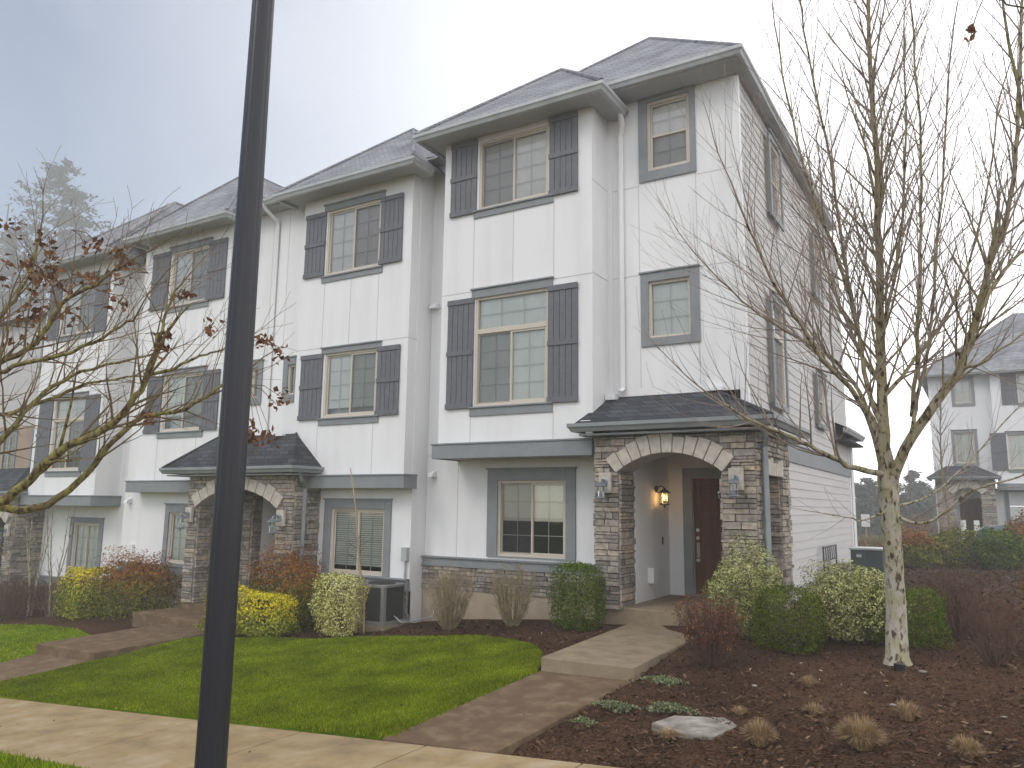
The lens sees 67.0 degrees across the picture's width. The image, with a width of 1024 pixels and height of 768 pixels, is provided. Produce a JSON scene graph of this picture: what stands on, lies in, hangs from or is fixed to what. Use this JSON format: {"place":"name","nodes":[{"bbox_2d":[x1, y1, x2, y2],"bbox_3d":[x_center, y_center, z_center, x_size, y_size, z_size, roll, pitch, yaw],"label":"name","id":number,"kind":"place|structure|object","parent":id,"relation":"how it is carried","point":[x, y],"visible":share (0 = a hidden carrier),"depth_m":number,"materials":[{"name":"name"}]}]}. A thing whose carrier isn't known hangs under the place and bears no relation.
{"place":"outdoors","nodes":[
{"label":"outdoors","id":0,"kind":"place"},
{"bbox_2d":[0,623,89,662],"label":"lawn","id":1,"kind":"structure","parent":0,"point":[40,627],"depth_m":15.73,"materials":[{"name":"green plant"}]},
{"bbox_2d":[0,748,93,767],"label":"lawn","id":2,"kind":"structure","parent":0,"point":[3,765],"depth_m":6.72,"materials":[{"name":"green plant"}]},
{"bbox_2d":[194,0,274,767],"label":"lamp post","id":3,"kind":"object","parent":2,"relation":"on","point":[212,736],"visible":1,"depth_m":3.62,"materials":[{"name":"black metal"}]},
{"bbox_2d":[0,634,544,740],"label":"lawn","id":4,"kind":"structure","parent":0,"point":[346,734],"depth_m":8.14,"materials":[{"name":"green plant"}]},
{"bbox_2d":[0,698,618,767],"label":"sidewalk","id":5,"kind":"structure","parent":0,"point":[118,739],"depth_m":7.06,"materials":[{"name":"concrete"}]},
{"bbox_2d":[0,532,1023,767],"bbox_3d":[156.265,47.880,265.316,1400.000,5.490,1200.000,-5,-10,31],"label":"ground","id":6,"kind":"structure","parent":0,"point":[96,625],"depth_m":7.45,"materials":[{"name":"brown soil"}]},
{"bbox_2d":[0,203,12,281],"bbox_3d":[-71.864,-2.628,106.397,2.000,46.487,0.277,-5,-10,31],"label":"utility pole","id":7,"kind":"object","parent":6,"relation":"on","point":[4,237],"visible":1,"depth_m":109.14,"materials":[{"name":"brown wood"}]},
{"bbox_2d":[0,300,48,496],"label":"house","id":8,"kind":"structure","parent":6,"relation":"on","point":[15,440],"depth_m":28.11,"materials":[{"name":"beige paint"}]},
{"bbox_2d":[0,430,18,468],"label":"window","id":9,"kind":"structure","parent":8,"relation":"in","point":[7,461],"depth_m":28.06,"materials":[{"name":"glass"}]},
{"bbox_2d":[28,429,34,467],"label":"window","id":10,"kind":"structure","parent":8,"relation":"in","point":[32,436],"depth_m":27.11,"materials":[{"name":"beige plastic"}]},
{"bbox_2d":[0,226,48,307],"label":"conifer","id":11,"kind":"object","parent":6,"relation":"on","point":[8,248],"visible":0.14,"depth_m":123.18,"materials":[{"name":"green plant"}]},
{"bbox_2d":[0,574,63,621],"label":"hedge","id":12,"kind":"object","parent":6,"relation":"on","point":[12,607],"visible":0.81,"depth_m":19.72,"materials":[{"name":"plant"}]},
{"bbox_2d":[22,509,56,615],"bbox_3d":[-12.264,4.598,19.950,0.742,2.766,0.817,8,-11,-37],"label":"tree","id":13,"kind":"object","parent":6,"relation":"on","point":[29,573],"visible":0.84,"depth_m":19.90,"materials":[{"name":"brown plant"}]},
{"bbox_2d":[0,654,87,680],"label":"front walk","id":14,"kind":"structure","parent":6,"relation":"on","point":[27,665],"depth_m":12.44,"materials":[{"name":"concrete"}]},
{"bbox_2d":[42,508,75,616],"bbox_3d":[-11.485,4.470,19.479,0.706,2.766,0.782,8,-12,-39],"label":"tree","id":15,"kind":"object","parent":6,"relation":"on","point":[49,571],"visible":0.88,"depth_m":19.43,"materials":[{"name":"brown plant"}]},
{"bbox_2d":[0,157,121,312],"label":"conifer","id":16,"kind":"object","parent":6,"relation":"on","point":[68,194],"visible":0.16,"depth_m":116.69,"materials":[{"name":"green plant"}]},
{"bbox_2d":[41,575,93,617],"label":"hedge","id":17,"kind":"object","parent":6,"relation":"on","point":[52,613],"visible":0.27,"depth_m":19.16,"materials":[{"name":"brown plant"}]},
{"bbox_2d":[52,565,117,620],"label":"clipped shrub","id":18,"kind":"object","parent":6,"relation":"on","point":[83,571],"visible":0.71,"depth_m":18.33,"materials":[{"name":"yellow plant"}]},
{"bbox_2d":[0,201,183,612],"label":"townhouse","id":19,"kind":"structure","parent":6,"relation":"on","point":[96,498],"depth_m":20.97,"materials":[{"name":"grey paint"}]},
{"bbox_2d":[44,391,88,476],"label":"window","id":20,"kind":"structure","parent":19,"relation":"in","point":[78,405],"depth_m":20.91,"materials":[{"name":"glass"}]},
{"bbox_2d":[55,270,99,342],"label":"window","id":21,"kind":"structure","parent":19,"relation":"in","point":[91,298],"depth_m":21.41,"materials":[{"name":"grey glass"}]},
{"bbox_2d":[65,517,104,579],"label":"window","id":22,"kind":"structure","parent":19,"relation":"in","point":[88,535],"depth_m":20.86,"materials":[{"name":"grey glass"}]},
{"bbox_2d":[51,545,182,620],"bbox_3d":[-8.697,4.549,17.874,3.147,1.666,2.066,0,-9,6],"label":"nandina shrub","id":23,"kind":"object","parent":6,"relation":"on","point":[135,604],"visible":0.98,"depth_m":17.43,"materials":[{"name":"brown plant"}]},
{"bbox_2d":[36,624,203,660],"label":"front walk","id":24,"kind":"structure","parent":6,"relation":"on","point":[100,646],"depth_m":13.47,"materials":[{"name":"concrete"}]},
{"bbox_2d":[0,148,295,514],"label":"young tree","id":25,"kind":"object","parent":6,"relation":"on","point":[44,465],"visible":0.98,"depth_m":6.00,"materials":[{"name":"brown plant"}]},
{"bbox_2d":[132,608,264,628],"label":"front walk","id":26,"kind":"structure","parent":6,"relation":"on","point":[181,617],"depth_m":15.82,"materials":[{"name":"concrete"}]},
{"bbox_2d":[115,177,283,613],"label":"townhouse","id":27,"kind":"structure","parent":6,"relation":"on","point":[156,501],"depth_m":18.55,"materials":[{"name":"grey"}]},
{"bbox_2d":[161,503,187,565],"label":"window","id":28,"kind":"structure","parent":27,"relation":"in","point":[176,543],"depth_m":18.31,"materials":[{"name":"white glass"}]},
{"bbox_2d":[155,365,207,438],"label":"window","id":29,"kind":"structure","parent":27,"relation":"in","point":[165,432],"depth_m":18.47,"materials":[{"name":"glass"}]},
{"bbox_2d":[165,236,213,313],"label":"window","id":30,"kind":"structure","parent":27,"relation":"in","point":[201,292],"depth_m":19.00,"materials":[{"name":"grey glass"}]},
{"bbox_2d":[250,359,264,404],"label":"window","id":31,"kind":"structure","parent":27,"relation":"in","point":[257,393],"depth_m":17.45,"materials":[{"name":"beige plastic"}]},
{"bbox_2d":[193,584,301,636],"bbox_3d":[-4.884,4.181,14.383,2.517,0.967,1.173,-5,-10,31],"label":"golden hedge","id":32,"kind":"object","parent":6,"relation":"on","point":[286,621],"visible":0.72,"depth_m":13.79,"materials":[{"name":"yellow plant"}]},
{"bbox_2d":[242,537,337,630],"bbox_3d":[-4.160,3.781,14.745,2.266,1.795,1.465,-5,-10,31],"label":"nandina shrub","id":33,"kind":"object","parent":6,"relation":"on","point":[304,612],"visible":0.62,"depth_m":14.48,"materials":[{"name":"brown plant"}]},
{"bbox_2d":[159,128,444,624],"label":"townhouse","id":34,"kind":"structure","parent":6,"relation":"on","point":[353,258],"depth_m":15.76,"materials":[{"name":"grey"}]},
{"bbox_2d":[281,355,296,402],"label":"window","id":35,"kind":"structure","parent":34,"relation":"in","point":[287,366],"depth_m":16.98,"materials":[{"name":"beige plastic"}]},
{"bbox_2d":[317,340,381,425],"bbox_3d":[-3.162,0.034,15.889,1.650,1.640,0.620,-5,-10,31],"label":"window","id":36,"kind":"structure","parent":34,"relation":"in","point":[350,377],"depth_m":15.75,"materials":[{"name":"beige plastic"}]},
{"bbox_2d":[320,189,386,283],"bbox_3d":[-3.311,-3.058,16.228,1.720,1.750,0.175,-5,-10,31],"label":"window","id":37,"kind":"structure","parent":34,"relation":"in","point":[353,248],"depth_m":16.28,"materials":[{"name":"grey glass"}]},
{"bbox_2d":[321,498,392,577],"bbox_3d":[-2.958,3.067,15.555,1.800,1.510,0.625,-5,-10,31],"label":"window","id":38,"kind":"structure","parent":34,"relation":"in","point":[374,515],"depth_m":15.49,"materials":[{"name":"grey glass"}]},
{"bbox_2d":[307,570,370,636],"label":"variegated shrub","id":39,"kind":"object","parent":6,"relation":"on","point":[334,628],"visible":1,"depth_m":13.31,"materials":[{"name":"green plant"}]},
{"bbox_2d":[341,468,368,633],"bbox_3d":[-2.712,2.998,13.841,0.740,2.987,0.589,9,-12,-41],"label":"sapling","id":40,"kind":"object","parent":6,"relation":"on","point":[362,591],"visible":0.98,"depth_m":13.74,"materials":[{"name":"brown plant"}]},
{"bbox_2d":[350,580,433,631],"bbox_3d":[-2.170,4.090,14.251,1.043,0.930,1.252,-5,-10,31],"label":"air conditioner","id":41,"kind":"object","parent":6,"relation":"on","point":[384,606],"visible":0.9,"depth_m":13.87,"materials":[{"name":"metal"}]},
{"bbox_2d":[420,563,479,629],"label":"bare shrub","id":42,"kind":"object","parent":6,"relation":"on","point":[447,611],"visible":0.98,"depth_m":12.97,"materials":[{"name":"brown plant"}]},
{"bbox_2d":[383,671,631,754],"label":"front walk","id":43,"kind":"structure","parent":6,"relation":"on","point":[497,721],"depth_m":7.45,"materials":[{"name":"concrete"}]},
{"bbox_2d":[484,561,539,626],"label":"bare shrub","id":44,"kind":"object","parent":6,"relation":"on","point":[505,616],"visible":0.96,"depth_m":12.69,"materials":[{"name":"brown plant"}]},
{"bbox_2d":[547,560,607,631],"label":"box shrub","id":45,"kind":"object","parent":6,"relation":"on","point":[577,620],"visible":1,"depth_m":11.63,"materials":[{"name":"green plant"}]},
{"bbox_2d":[568,715,597,726],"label":"ground cover","id":46,"kind":"object","parent":6,"relation":"on","point":[577,719],"visible":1,"depth_m":6.93,"materials":[{"name":"green plant"}]},
{"bbox_2d":[589,699,640,712],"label":"ground cover","id":47,"kind":"object","parent":6,"relation":"on","point":[613,704],"visible":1,"depth_m":7.35,"materials":[{"name":"green plant"}]},
{"bbox_2d":[541,623,696,681],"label":"front walk","id":48,"kind":"structure","parent":6,"relation":"on","point":[629,651],"depth_m":9.33,"materials":[{"name":"concrete"}]},
{"bbox_2d":[412,36,864,627],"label":"townhouse","id":49,"kind":"structure","parent":6,"relation":"on","point":[554,434],"depth_m":13.61,"materials":[{"name":"grey"}]},
{"bbox_2d":[468,276,553,416],"bbox_3d":[-0.007,-0.638,13.807,1.740,2.380,0.175,-5,-10,31],"label":"window","id":50,"kind":"structure","parent":49,"relation":"in","point":[511,352],"depth_m":13.85,"materials":[{"name":"beige plastic"}]},
{"bbox_2d":[472,125,553,218],"bbox_3d":[0.036,-3.913,14.323,1.720,1.510,0.175,-5,-10,31],"label":"window","id":51,"kind":"structure","parent":49,"relation":"in","point":[514,169],"depth_m":14.37,"materials":[{"name":"grey glass"}]},
{"bbox_2d":[486,467,576,560],"bbox_3d":[0.459,2.342,14.082,1.860,1.610,0.625,-5,-10,31],"label":"window","id":52,"kind":"structure","parent":49,"relation":"in","point":[535,516],"depth_m":14.08,"materials":[{"name":"glass"}]},
{"bbox_2d":[636,84,696,183],"bbox_3d":[2.718,-4.350,13.545,1.070,1.580,0.180,-5,-10,31],"label":"window","id":53,"kind":"structure","parent":49,"relation":"in","point":[670,133],"depth_m":13.59,"materials":[{"name":"grey glass"}]},
{"bbox_2d":[638,264,700,346],"bbox_3d":[2.678,-1.303,13.065,1.070,1.310,0.180,-5,-10,31],"label":"window","id":54,"kind":"structure","parent":49,"relation":"in","point":[653,294],"depth_m":13.11,"materials":[{"name":"grey glass"}]},
{"bbox_2d":[693,478,723,595],"bbox_3d":[3.618,2.645,13.434,0.930,2.010,0.111,-5,-10,31],"label":"front door","id":55,"kind":"structure","parent":49,"relation":"in","point":[707,495],"depth_m":13.57,"materials":[{"name":"brown wood"}]},
{"bbox_2d":[764,128,784,231],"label":"window","id":56,"kind":"structure","parent":49,"relation":"in","point":[770,201],"depth_m":14.63,"materials":[{"name":"beige plastic"}]},
{"bbox_2d":[766,291,789,413],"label":"window","id":57,"kind":"structure","parent":49,"relation":"in","point":[771,342],"depth_m":14.00,"materials":[{"name":"beige plastic"}]},
{"bbox_2d":[809,225,823,304],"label":"window","id":58,"kind":"structure","parent":49,"relation":"in","point":[811,245],"depth_m":18.05,"materials":[{"name":"beige plastic"}]},
{"bbox_2d":[813,370,828,430],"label":"window","id":59,"kind":"structure","parent":49,"relation":"in","point":[816,379],"depth_m":17.26,"materials":[{"name":"beige plastic"}]},
{"bbox_2d":[640,675,689,685],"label":"ground cover","id":60,"kind":"object","parent":6,"relation":"on","point":[664,678],"visible":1,"depth_m":8.15,"materials":[{"name":"green plant"}]},
{"bbox_2d":[656,726,683,739],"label":"dry grass tuft","id":61,"kind":"object","parent":6,"relation":"on","point":[668,732],"visible":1,"depth_m":6.40,"materials":[{"name":"plant"}]},
{"bbox_2d":[646,701,700,714],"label":"ground cover","id":62,"kind":"object","parent":6,"relation":"on","point":[672,706],"visible":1,"depth_m":7.14,"materials":[{"name":"green plant"}]},
{"bbox_2d":[652,715,736,739],"bbox_3d":[1.609,2.983,6.704,0.578,0.094,0.698,-7,-12,42],"label":"flagstone","id":63,"kind":"object","parent":6,"relation":"on","point":[689,727],"visible":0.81,"depth_m":6.62,"materials":[{"name":"grey stone"}]},
{"bbox_2d":[665,590,745,667],"bbox_3d":[2.264,2.838,8.923,0.877,0.856,0.810,-5,-10,31],"label":"barberry shrub","id":64,"kind":"object","parent":6,"relation":"on","point":[718,638],"visible":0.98,"depth_m":8.80,"materials":[{"name":"red plant"}]},
{"bbox_2d":[732,706,746,715],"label":"dry grass tuft","id":65,"kind":"object","parent":6,"relation":"on","point":[740,710],"visible":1,"depth_m":6.93,"materials":[{"name":"plant"}]},
{"bbox_2d":[700,531,787,638],"bbox_3d":[3.080,2.689,10.405,1.206,1.455,1.182,-5,-10,31],"label":"pieris shrub","id":66,"kind":"object","parent":6,"relation":"on","point":[727,577],"visible":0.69,"depth_m":10.15,"materials":[{"name":"green plant"}]},
{"bbox_2d":[738,717,779,746],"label":"dry grass tuft","id":67,"kind":"object","parent":6,"relation":"on","point":[757,731],"visible":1,"depth_m":6.07,"materials":[{"name":"plant"}]},
{"bbox_2d":[747,581,827,655],"bbox_3d":[3.387,2.885,9.530,0.912,0.839,0.950,-5,-10,31],"label":"evergreen shrub","id":68,"kind":"object","parent":6,"relation":"on","point":[789,641],"visible":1,"depth_m":9.34,"materials":[{"name":"green plant"}]},
{"bbox_2d":[797,675,819,687],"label":"dry grass tuft","id":69,"kind":"object","parent":6,"relation":"on","point":[808,682],"visible":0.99,"depth_m":7.76,"materials":[{"name":"plant"}]},
{"bbox_2d":[802,702,824,715],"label":"dry grass tuft","id":70,"kind":"object","parent":6,"relation":"on","point":[812,709],"visible":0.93,"depth_m":6.79,"materials":[{"name":"plant"}]},
{"bbox_2d":[629,0,1023,666],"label":"street tree","id":71,"kind":"object","parent":6,"relation":"on","point":[887,472],"visible":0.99,"depth_m":8.44,"materials":[{"name":"beige plant"}]},
{"bbox_2d":[822,544,851,583],"bbox_3d":[7.093,3.958,16.692,0.439,0.918,1.650,-5,-10,31],"label":"garden bench","id":72,"kind":"object","parent":6,"relation":"on","point":[835,553],"visible":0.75,"depth_m":16.62,"materials":[{"name":"grey metal"}]},
{"bbox_2d":[798,557,914,642],"bbox_3d":[4.431,2.791,9.981,1.441,1.090,1.298,-5,-10,31],"label":"pieris shrub","id":73,"kind":"object","parent":6,"relation":"on","point":[845,630],"visible":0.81,"depth_m":9.74,"materials":[{"name":"green plant"}]},
{"bbox_2d":[832,712,890,750],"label":"dry grass tuft","id":74,"kind":"object","parent":6,"relation":"on","point":[862,734],"visible":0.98,"depth_m":5.83,"materials":[{"name":"plant"}]},
{"bbox_2d":[861,514,869,546],"bbox_3d":[12.613,5.478,27.513,0.280,1.661,0.080,-5,-10,31],"label":"sign post","id":75,"kind":"object","parent":6,"relation":"on","point":[865,524],"visible":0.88,"depth_m":27.56,"materials":[{"name":"beige wood"}]},
{"bbox_2d":[849,546,884,587],"bbox_3d":[7.818,4.021,16.919,0.700,0.876,0.760,-5,-10,31],"label":"air conditioner","id":76,"kind":"object","parent":6,"relation":"on","point":[868,557],"visible":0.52,"depth_m":16.64,"materials":[{"name":"grey metal"}]},
{"bbox_2d":[854,481,880,535],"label":"conifer","id":77,"kind":"object","parent":6,"relation":"on","point":[866,502],"visible":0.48,"depth_m":68.75,"materials":[{"name":"green plant"}]},
{"bbox_2d":[857,477,877,519],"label":"conifer","id":78,"kind":"object","parent":6,"relation":"on","point":[870,481],"visible":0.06,"depth_m":74.19,"materials":[{"name":"plant"}]},
{"bbox_2d":[857,534,882,546],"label":"russet shrub","id":79,"kind":"object","parent":6,"relation":"on","point":[875,544],"visible":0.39,"depth_m":25.15,"materials":[{"name":"brown plant"}]},
{"bbox_2d":[857,490,937,535],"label":"conifer","id":80,"kind":"object","parent":6,"relation":"on","point":[872,524],"visible":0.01,"depth_m":69.31,"materials":[{"name":"green plant"}]},
{"bbox_2d":[893,663,905,671],"bbox_3d":[4.163,3.041,8.306,0.120,0.072,0.117,-5,-10,31],"label":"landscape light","id":81,"kind":"object","parent":6,"relation":"on","point":[899,666],"visible":1,"depth_m":8.27,"materials":[{"name":"black metal"}]},
{"bbox_2d":[868,492,937,535],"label":"conifer","id":82,"kind":"object","parent":6,"relation":"on","point":[918,508],"visible":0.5,"depth_m":63.52,"materials":[{"name":"green plant"}]},
{"bbox_2d":[877,514,931,542],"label":"russet shrub","id":83,"kind":"object","parent":6,"relation":"on","point":[906,528],"visible":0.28,"depth_m":26.68,"materials":[{"name":"brown plant"}]},
{"bbox_2d":[891,699,925,721],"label":"dry grass tuft","id":84,"kind":"object","parent":6,"relation":"on","point":[908,712],"visible":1,"depth_m":6.51,"materials":[{"name":"plant"}]},
{"bbox_2d":[862,583,956,649],"bbox_3d":[4.915,2.897,9.650,1.084,0.774,0.964,-5,-10,31],"label":"evergreen shrub","id":85,"kind":"object","parent":6,"relation":"on","point":[925,621],"visible":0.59,"depth_m":9.44,"materials":[{"name":"green plant"}]},
{"bbox_2d":[901,470,932,497],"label":"conifer","id":86,"kind":"object","parent":6,"relation":"on","point":[919,485],"visible":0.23,"depth_m":79.10,"materials":[{"name":"plant"}]},
{"bbox_2d":[901,488,937,522],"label":"conifer","id":87,"kind":"object","parent":6,"relation":"on","point":[921,494],"visible":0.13,"depth_m":73.32,"materials":[{"name":"green plant"}]},
{"bbox_2d":[901,526,951,567],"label":"shrub","id":88,"kind":"object","parent":6,"relation":"on","point":[915,548],"visible":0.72,"depth_m":22.80,"materials":[{"name":"green plant"}]},
{"bbox_2d":[910,510,965,555],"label":"russet shrub","id":89,"kind":"object","parent":6,"relation":"on","point":[942,523],"visible":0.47,"depth_m":28.19,"materials":[{"name":"brown plant"}]},
{"bbox_2d":[918,377,965,532],"bbox_3d":[16.699,3.062,30.218,1.346,7.088,1.716,8,-11,-37],"label":"tree","id":90,"kind":"object","parent":6,"relation":"on","point":[941,472],"visible":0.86,"depth_m":30.12,"materials":[{"name":"brown plant"}]},
{"bbox_2d":[919,561,988,638],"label":"bare shrub","id":91,"kind":"object","parent":6,"relation":"on","point":[961,634],"visible":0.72,"depth_m":10.20,"materials":[{"name":"brown plant"}]},
{"bbox_2d":[925,524,989,567],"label":"shrub","id":92,"kind":"object","parent":6,"relation":"on","point":[951,539],"visible":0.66,"depth_m":23.18,"materials":[{"name":"green plant"}]},
{"bbox_2d":[946,734,987,760],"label":"dry grass tuft","id":93,"kind":"object","parent":6,"relation":"on","point":[968,747],"visible":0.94,"depth_m":5.50,"materials":[{"name":"plant"}]},
{"bbox_2d":[920,313,1023,551],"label":"house","id":94,"kind":"structure","parent":6,"relation":"on","point":[972,390],"depth_m":33.60,"materials":[{"name":"white paint"}]},
{"bbox_2d":[951,376,975,406],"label":"window","id":95,"kind":"structure","parent":94,"relation":"in","point":[963,394],"depth_m":34.50,"materials":[{"name":"beige plastic"}]},
{"bbox_2d":[950,429,979,465],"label":"window","id":96,"kind":"structure","parent":94,"relation":"in","point":[964,443],"depth_m":34.19,"materials":[{"name":"glass"}]},
{"bbox_2d":[959,498,982,542],"bbox_3d":[19.988,6.050,33.532,0.900,2.200,0.050,-5,-10,31],"label":"front door","id":97,"kind":"structure","parent":94,"relation":"in","point":[970,510],"depth_m":33.59,"materials":[{"name":"brown wood"}]},
{"bbox_2d":[1004,430,1023,472],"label":"window","id":98,"kind":"structure","parent":94,"relation":"in","point":[1014,438],"depth_m":32.77,"materials":[{"name":"glass"}]},
{"bbox_2d":[1009,492,1023,523],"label":"garage door","id":99,"kind":"structure","parent":94,"relation":"in","point":[1016,499],"depth_m":32.92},
{"bbox_2d":[1015,371,1023,405],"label":"window","id":100,"kind":"structure","parent":94,"relation":"in","point":[1020,379],"depth_m":33.00,"materials":[{"name":"beige plastic"}]},
{"bbox_2d":[957,584,1023,666],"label":"bare shrub","id":101,"kind":"object","parent":6,"relation":"on","point":[985,654],"visible":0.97,"depth_m":8.49,"materials":[{"name":"brown plant"}]},
{"bbox_2d":[964,524,1023,569],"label":"shrub","id":102,"kind":"object","parent":6,"relation":"on","point":[996,556],"visible":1,"depth_m":22.07,"materials":[{"name":"green plant"}]},
{"bbox_2d":[964,0,1023,303],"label":"street tree","id":103,"kind":"object","parent":6,"relation":"on","point":[970,29],"visible":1,"depth_m":5.78,"materials":[{"name":"brown plant"}]},
{"bbox_2d":[977,518,1023,549],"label":"parked car","id":104,"kind":"object","parent":6,"relation":"on","point":[997,527],"visible":0.11,"depth_m":29.01,"materials":[{"name":"silver metal"}]},
{"bbox_2d":[997,506,1023,566],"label":"shrub","id":105,"kind":"object","parent":6,"relation":"on","point":[1019,530],"visible":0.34,"depth_m":23.07,"materials":[{"name":"brown plant"}]},
{"bbox_2d":[0,0,1023,506],"label":"sky","id":106,"kind":"structure","parent":0,"point":[146,96],"materials":[{"name":"white"}]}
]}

